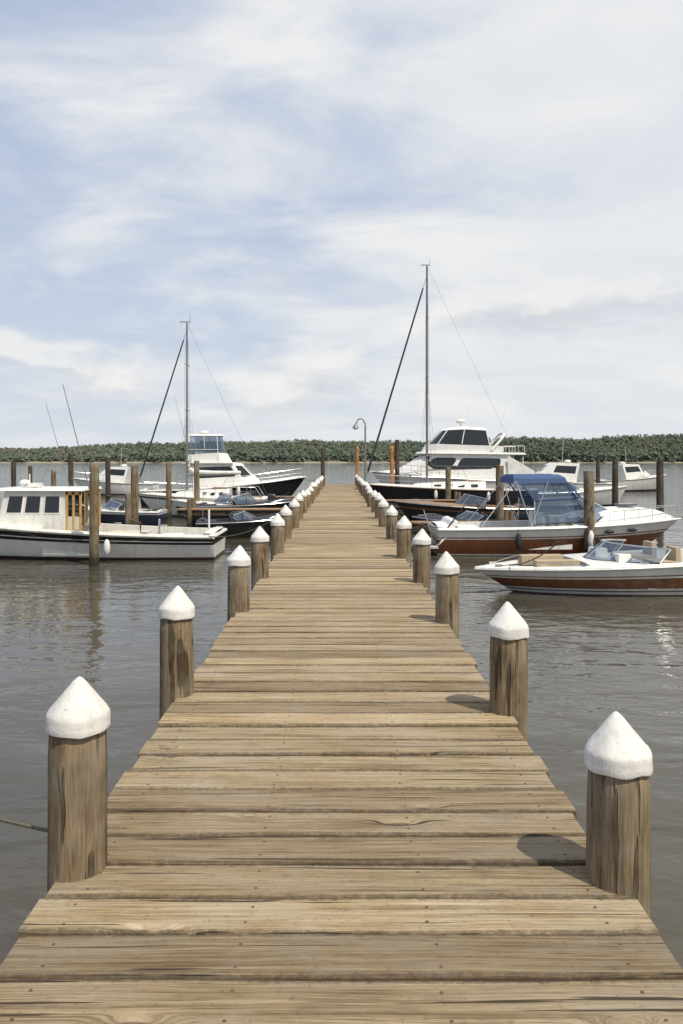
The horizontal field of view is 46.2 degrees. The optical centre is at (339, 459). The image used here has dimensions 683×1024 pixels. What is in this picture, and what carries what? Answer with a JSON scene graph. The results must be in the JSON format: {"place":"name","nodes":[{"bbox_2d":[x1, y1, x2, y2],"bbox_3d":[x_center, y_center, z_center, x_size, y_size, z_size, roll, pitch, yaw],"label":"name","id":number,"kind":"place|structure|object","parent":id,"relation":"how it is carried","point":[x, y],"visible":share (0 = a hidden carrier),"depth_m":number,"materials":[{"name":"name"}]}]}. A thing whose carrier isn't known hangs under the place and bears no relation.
{"place":"outdoors","nodes":[
{"label":"outdoors","id":0,"kind":"place"},
{"bbox_2d":[0,463,682,969],"bbox_3d":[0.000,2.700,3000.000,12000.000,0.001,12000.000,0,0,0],"label":"water","id":1,"kind":"structure","parent":0,"point":[594,661],"depth_m":10.99,"materials":[{"name":"grey liquid"}]},
{"bbox_2d":[11,462,15,486],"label":"mooring pile","id":2,"kind":"object","parent":1,"relation":"in","point":[13,474],"visible":0.53,"depth_m":53.84,"materials":[{"name":"brown wood"}]},
{"bbox_2d":[28,466,31,482],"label":"mooring pile","id":3,"kind":"object","parent":1,"relation":"in","point":[30,470],"visible":0.29,"depth_m":47.92,"materials":[{"name":"brown wood"}]},
{"bbox_2d":[51,470,55,485],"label":"mooring pile","id":4,"kind":"object","parent":1,"relation":"in","point":[53,477],"visible":0.29,"depth_m":35.90,"materials":[{"name":"brown wood"}]},
{"bbox_2d":[68,454,73,485],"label":"mooring pile","id":5,"kind":"object","parent":1,"relation":"in","point":[70,470],"visible":0.59,"depth_m":63.36,"materials":[{"name":"brown wood"}]},
{"bbox_2d":[45,676,110,892],"bbox_3d":[-1.039,2.375,3.154,0.250,3.050,0.248,0,0,20],"label":"dock piling","id":6,"kind":"object","parent":1,"relation":"in","point":[77,721],"visible":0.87,"depth_m":3.06,"materials":[{"name":"brown wood"}]},
{"bbox_2d":[0,818,47,832],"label":"mooring rope","id":7,"kind":"object","parent":6,"relation":"attached to","point":[24,825],"visible":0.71,"depth_m":3.24,"materials":[{"name":"grey fabric"}]},
{"bbox_2d":[89,464,98,566],"bbox_3d":[-6.269,1.906,20.399,0.257,3.588,0.255,0,-1,-4],"label":"mooring pile","id":8,"kind":"object","parent":1,"relation":"in","point":[94,515],"visible":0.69,"depth_m":20.31,"materials":[{"name":"brown wood"}]},
{"bbox_2d":[105,458,110,498],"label":"mooring pile","id":9,"kind":"object","parent":1,"relation":"in","point":[107,479],"visible":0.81,"depth_m":55.20,"materials":[{"name":"brown wood"}]},
{"bbox_2d":[72,452,158,494],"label":"distant cabin cruiser","id":10,"kind":"object","parent":1,"relation":"on","point":[120,480],"visible":0.64,"depth_m":61.12,"materials":[{"name":"paint"}]},
{"bbox_2d":[88,495,167,525],"bbox_3d":[-9.596,2.224,33.000,4.636,1.551,1.984,0,0,0],"label":"dark runabout","id":11,"kind":"object","parent":1,"relation":"on","point":[114,514],"visible":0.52,"depth_m":32.22,"materials":[{"name":"paint"}]},
{"bbox_2d":[125,493,130,524],"bbox_3d":[-7.726,2.463,29.179,0.231,2.474,0.231,0,1,-41],"label":"mooring pile","id":12,"kind":"object","parent":1,"relation":"in","point":[127,508],"visible":0.44,"depth_m":29.07,"materials":[{"name":"brown wood"}]},
{"bbox_2d":[131,466,138,524],"bbox_3d":[-7.914,1.958,30.858,0.304,3.484,0.298,0,0,20],"label":"mooring pile","id":13,"kind":"object","parent":1,"relation":"in","point":[134,494],"visible":0.64,"depth_m":30.73,"materials":[{"name":"brown wood"}]},
{"bbox_2d":[0,386,270,559],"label":"workboat","id":14,"kind":"object","parent":1,"relation":"on","point":[39,521],"visible":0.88,"depth_m":21.65,"materials":[{"name":"paint"}]},
{"bbox_2d":[166,462,171,518],"bbox_3d":[-7.832,1.888,36.619,0.268,3.624,0.264,0,0,10],"label":"mooring pile","id":15,"kind":"object","parent":1,"relation":"in","point":[169,488],"visible":0.77,"depth_m":36.52,"materials":[{"name":"brown wood"}]},
{"bbox_2d":[158,586,194,720],"bbox_3d":[-1.119,2.382,5.504,0.254,3.035,0.253,0,0,-32],"label":"dock piling","id":16,"kind":"object","parent":1,"relation":"in","point":[176,613],"visible":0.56,"depth_m":5.41,"materials":[{"name":"brown wood"}]},
{"bbox_2d":[103,321,287,516],"bbox_3d":[-6.651,-1.980,38.367,8.616,10.160,2.750,0,0,0],"label":"sailboat","id":17,"kind":"object","parent":1,"relation":"on","point":[150,498],"visible":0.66,"depth_m":38.50,"materials":[{"name":"paint"}]},
{"bbox_2d":[194,461,199,500],"bbox_3d":[-6.555,1.865,36.623,0.263,3.669,0.264,0,0,-25],"label":"mooring pile","id":18,"kind":"object","parent":1,"relation":"in","point":[196,483],"visible":0.52,"depth_m":36.52,"materials":[{"name":"brown wood"}]},
{"bbox_2d":[171,491,275,518],"bbox_3d":[-5.372,2.214,36.818,4.884,1.571,1.984,0,0,-5],"label":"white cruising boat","id":19,"kind":"object","parent":1,"relation":"on","point":[178,503],"visible":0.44,"depth_m":36.47,"materials":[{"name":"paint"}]},
{"bbox_2d":[139,399,309,506],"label":"sport fishing boat","id":20,"kind":"object","parent":1,"relation":"on","point":[247,477],"visible":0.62,"depth_m":46.01,"materials":[{"name":"paint"}]},
{"bbox_2d":[177,498,281,526],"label":"finger pier","id":21,"kind":"structure","parent":1,"relation":"on","point":[191,511],"depth_m":31.41,"materials":[{"name":"brown wood"}]},
{"bbox_2d":[195,510,276,538],"bbox_3d":[-3.154,2.249,28.200,3.737,1.501,1.784,0,0,-6],"label":"dark runabout","id":22,"kind":"object","parent":1,"relation":"on","point":[232,524],"visible":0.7,"depth_m":27.44,"materials":[{"name":"paint"}]},
{"bbox_2d":[227,545,250,621],"bbox_3d":[-1.085,2.405,8.545,0.257,2.990,0.257,0,0,-3],"label":"dock piling","id":23,"kind":"object","parent":1,"relation":"in","point":[238,565],"visible":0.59,"depth_m":8.44,"materials":[{"name":"brown wood"}]},
{"bbox_2d":[0,484,682,1023],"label":"wooden dock","id":24,"kind":"object","parent":23,"relation":"attached to","point":[336,796],"visible":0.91,"depth_m":3.22,"materials":[{"name":"brown wood"}]},
{"bbox_2d":[353,418,365,481],"bbox_3d":[0.896,0.130,37.000,0.652,4.140,0.300,0,0,0],"label":"street lamp","id":25,"kind":"object","parent":24,"relation":"on","point":[355,426],"visible":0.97,"depth_m":36.96,"materials":[{"name":"metal"}]},
{"bbox_2d":[196,493,293,520],"bbox_3d":[-3.904,2.175,35.500,4.836,1.651,2.084,0,0,-3],"label":"dark runabout","id":26,"kind":"object","parent":1,"relation":"on","point":[276,503],"visible":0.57,"depth_m":34.71,"materials":[{"name":"paint"}]},
{"bbox_2d":[251,526,268,590],"bbox_3d":[-1.091,2.400,10.907,0.255,3.000,0.254,0,0,26],"label":"dock piling","id":27,"kind":"object","parent":1,"relation":"in","point":[259,554],"visible":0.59,"depth_m":10.81,"materials":[{"name":"brown wood"}]},
{"bbox_2d":[237,496,295,499],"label":"finger pier","id":28,"kind":"structure","parent":1,"relation":"on","point":[287,497],"depth_m":42.30,"materials":[{"name":"brown wood"}]},
{"bbox_2d":[270,513,284,560],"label":"dock piling","id":29,"kind":"object","parent":1,"relation":"in","point":[277,523],"visible":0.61,"depth_m":13.60,"materials":[{"name":"brown wood"}]},
{"bbox_2d":[280,505,291,541],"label":"dock piling","id":30,"kind":"object","parent":1,"relation":"in","point":[285,513],"visible":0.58,"depth_m":16.19,"materials":[{"name":"brown wood"}]},
{"bbox_2d":[289,498,299,529],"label":"dock piling","id":31,"kind":"object","parent":1,"relation":"in","point":[294,505],"visible":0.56,"depth_m":18.89,"materials":[{"name":"brown wood"}]},
{"bbox_2d":[295,493,302,520],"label":"dock piling","id":32,"kind":"object","parent":1,"relation":"in","point":[299,498],"visible":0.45,"depth_m":21.52,"materials":[{"name":"brown wood"}]},
{"bbox_2d":[300,490,306,513],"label":"dock piling","id":33,"kind":"object","parent":1,"relation":"in","point":[303,494],"visible":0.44,"depth_m":24.09,"materials":[{"name":"brown wood"}]},
{"bbox_2d":[305,489,310,507],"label":"dock piling","id":34,"kind":"object","parent":1,"relation":"in","point":[308,492],"visible":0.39,"depth_m":26.65,"materials":[{"name":"brown wood"}]},
{"bbox_2d":[308,486,313,503],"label":"dock piling","id":35,"kind":"object","parent":1,"relation":"in","point":[310,489],"visible":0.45,"depth_m":29.30,"materials":[{"name":"brown wood"}]},
{"bbox_2d":[309,482,315,499],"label":"dock piling","id":36,"kind":"object","parent":1,"relation":"in","point":[312,485],"visible":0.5,"depth_m":32.04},
{"bbox_2d":[314,482,317,496],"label":"dock piling","id":37,"kind":"object","parent":1,"relation":"in","point":[316,491],"visible":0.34,"depth_m":34.67,"materials":[{"name":"brown wood"}]},
{"bbox_2d":[315,480,319,493],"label":"dock piling","id":38,"kind":"object","parent":1,"relation":"in","point":[318,483],"visible":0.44,"depth_m":37.27,"materials":[{"name":"brown wood"}]},
{"bbox_2d":[321,448,324,485],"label":"mooring pile","id":39,"kind":"object","parent":1,"relation":"in","point":[323,462],"visible":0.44,"depth_m":49.02,"materials":[{"name":"brown wood"}]},
{"bbox_2d":[356,447,358,475],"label":"orange marker post","id":40,"kind":"object","parent":1,"relation":"in","point":[357,460],"visible":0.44,"depth_m":51.95,"materials":[{"name":"paint"}]},
{"bbox_2d":[361,481,364,495],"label":"dock piling","id":41,"kind":"object","parent":1,"relation":"in","point":[362,484],"visible":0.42,"depth_m":35.25,"materials":[{"name":"brown wood"}]},
{"bbox_2d":[363,482,367,498],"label":"dock piling","id":42,"kind":"object","parent":1,"relation":"in","point":[365,484],"visible":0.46,"depth_m":32.53,"materials":[{"name":"brown wood"}]},
{"bbox_2d":[365,484,371,502],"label":"dock piling","id":43,"kind":"object","parent":1,"relation":"in","point":[367,487],"visible":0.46,"depth_m":29.81,"materials":[{"name":"brown wood"}]},
{"bbox_2d":[367,488,373,506],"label":"dock piling","id":44,"kind":"object","parent":1,"relation":"in","point":[370,491],"visible":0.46,"depth_m":27.22,"materials":[{"name":"brown wood"}]},
{"bbox_2d":[371,490,377,511],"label":"dock piling","id":45,"kind":"object","parent":1,"relation":"in","point":[374,494],"visible":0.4,"depth_m":24.49,"materials":[{"name":"brown wood"}]},
{"bbox_2d":[374,493,382,518],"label":"dock piling","id":46,"kind":"object","parent":1,"relation":"in","point":[378,497],"visible":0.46,"depth_m":21.76,"materials":[{"name":"brown wood"}]},
{"bbox_2d":[378,498,388,527],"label":"dock piling","id":47,"kind":"object","parent":1,"relation":"in","point":[383,505],"visible":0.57,"depth_m":19.10,"materials":[{"name":"brown wood"}]},
{"bbox_2d":[385,505,397,542],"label":"dock piling","id":48,"kind":"object","parent":1,"relation":"in","point":[391,514],"visible":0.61,"depth_m":16.11,"materials":[{"name":"brown wood"}]},
{"bbox_2d":[390,446,393,483],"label":"orange marker post","id":49,"kind":"object","parent":1,"relation":"in","point":[392,462],"visible":0.42,"depth_m":45.86,"materials":[{"name":"paint"}]},
{"bbox_2d":[395,440,399,483],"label":"mooring pile","id":50,"kind":"object","parent":1,"relation":"in","point":[397,473],"visible":0.48,"depth_m":45.88,"materials":[{"name":"brown wood"}]},
{"bbox_2d":[396,516,411,563],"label":"dock piling","id":51,"kind":"object","parent":1,"relation":"in","point":[404,526],"visible":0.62,"depth_m":13.01,"materials":[{"name":"brown wood"}]},
{"bbox_2d":[412,529,430,593],"bbox_3d":[1.070,2.400,10.496,0.248,3.000,0.250,0,0,7],"label":"dock piling","id":52,"kind":"object","parent":1,"relation":"in","point":[421,541],"visible":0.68,"depth_m":10.40,"materials":[{"name":"brown wood"}]},
{"bbox_2d":[385,492,464,504],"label":"finger pier","id":53,"kind":"structure","parent":1,"relation":"on","point":[457,495],"depth_m":38.41,"materials":[{"name":"brown wood"}]},
{"bbox_2d":[434,551,459,638],"bbox_3d":[1.060,2.400,7.898,0.250,3.000,0.248,0,0,35],"label":"dock piling","id":54,"kind":"object","parent":1,"relation":"in","point":[446,570],"visible":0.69,"depth_m":7.80,"materials":[{"name":"brown wood"}]},
{"bbox_2d":[445,467,450,498],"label":"mooring pile","id":55,"kind":"object","parent":1,"relation":"in","point":[447,482],"visible":0.56,"depth_m":41.45,"materials":[{"name":"brown wood"}]},
{"bbox_2d":[349,265,557,508],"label":"sailboat","id":56,"kind":"object","parent":1,"relation":"on","point":[436,490],"visible":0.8,"depth_m":43.84,"materials":[{"name":"paint"}]},
{"bbox_2d":[366,405,543,490],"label":"motor yacht","id":57,"kind":"object","parent":1,"relation":"on","point":[462,446],"visible":0.48,"depth_m":51.83,"materials":[{"name":"paint"}]},
{"bbox_2d":[397,510,513,529],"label":"finger pier","id":58,"kind":"structure","parent":1,"relation":"on","point":[508,515],"depth_m":26.69,"materials":[{"name":"brown wood"}]},
{"bbox_2d":[395,494,533,520],"bbox_3d":[5.104,2.164,33.600,5.635,1.671,2.284,0,0,-2],"label":"dark runabout","id":59,"kind":"object","parent":1,"relation":"on","point":[409,508],"visible":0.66,"depth_m":32.82,"materials":[{"name":"paint"}]},
{"bbox_2d":[496,466,503,519],"bbox_3d":[6.353,1.962,31.786,0.332,3.477,0.337,0,-1,-35],"label":"mooring pile","id":60,"kind":"object","parent":1,"relation":"in","point":[499,494],"visible":0.58,"depth_m":31.66,"materials":[{"name":"brown wood"}]},
{"bbox_2d":[488,601,528,742],"bbox_3d":[1.069,2.400,5.094,0.259,3.000,0.257,0,0,37],"label":"dock piling","id":61,"kind":"object","parent":1,"relation":"in","point":[508,630],"visible":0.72,"depth_m":4.99,"materials":[{"name":"brown wood"}]},
{"bbox_2d":[397,474,682,555],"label":"cabin cruiser","id":62,"kind":"object","parent":1,"relation":"on","point":[631,524],"visible":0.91,"depth_m":22.48,"materials":[{"name":"paint"}]},
{"bbox_2d":[535,439,611,489],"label":"distant cabin cruiser","id":63,"kind":"object","parent":1,"relation":"on","point":[567,470],"visible":0.24,"depth_m":57.01,"materials":[{"name":"paint"}]},
{"bbox_2d":[523,482,627,507],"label":"white cruising boat","id":64,"kind":"object","parent":1,"relation":"on","point":[603,496],"visible":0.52,"depth_m":45.12,"materials":[{"name":"paint"}]},
{"bbox_2d":[474,535,682,595],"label":"bowrider motorboat","id":65,"kind":"object","parent":1,"relation":"on","point":[650,568],"visible":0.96,"depth_m":15.90,"materials":[{"name":"paint"}]},
{"bbox_2d":[583,470,594,552],"bbox_3d":[6.937,1.996,22.262,0.313,3.409,0.312,-1,0,28],"label":"mooring pile","id":66,"kind":"object","parent":1,"relation":"in","point":[589,499],"visible":0.62,"depth_m":22.14,"materials":[{"name":"brown wood"}]},
{"bbox_2d":[596,459,599,482],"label":"mooring pile","id":67,"kind":"object","parent":1,"relation":"in","point":[597,470],"visible":0.46,"depth_m":58.27,"materials":[{"name":"brown wood"}]},
{"bbox_2d":[612,460,617,505],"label":"mooring pile","id":68,"kind":"object","parent":1,"relation":"in","point":[614,481],"visible":0.68,"depth_m":43.04,"materials":[{"name":"brown wood"}]},
{"bbox_2d":[584,711,652,918],"bbox_3d":[1.062,2.433,3.063,0.255,2.935,0.252,0,0,-4],"label":"dock piling","id":69,"kind":"object","parent":1,"relation":"in","point":[618,760],"visible":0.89,"depth_m":2.97,"materials":[{"name":"brown wood"}]},
{"bbox_2d":[594,449,666,490],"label":"distant cabin cruiser","id":70,"kind":"object","parent":1,"relation":"on","point":[634,477],"visible":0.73,"depth_m":69.07,"materials":[{"name":"paint"}]},
{"bbox_2d":[656,461,663,511],"bbox_3d":[13.939,1.864,34.847,0.317,3.672,0.320,0,0,16],"label":"mooring pile","id":71,"kind":"object","parent":1,"relation":"in","point":[659,482],"visible":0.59,"depth_m":34.73,"materials":[{"name":"brown wood"}]},
{"bbox_2d":[0,448,682,462],"bbox_3d":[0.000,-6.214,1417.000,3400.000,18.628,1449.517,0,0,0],"label":"shore ground","id":72,"kind":"structure","parent":0,"point":[367,461],"depth_m":721.75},
{"bbox_2d":[0,433,682,462],"bbox_3d":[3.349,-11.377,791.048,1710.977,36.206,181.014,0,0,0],"label":"distant tree line","id":73,"kind":"object","parent":72,"relation":"on","point":[660,447],"visible":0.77,"depth_m":736.54,"materials":[{"name":"green plant"}]},
{"bbox_2d":[0,0,682,448],"label":"sky","id":74,"kind":"structure","parent":0,"point":[277,179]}
]}

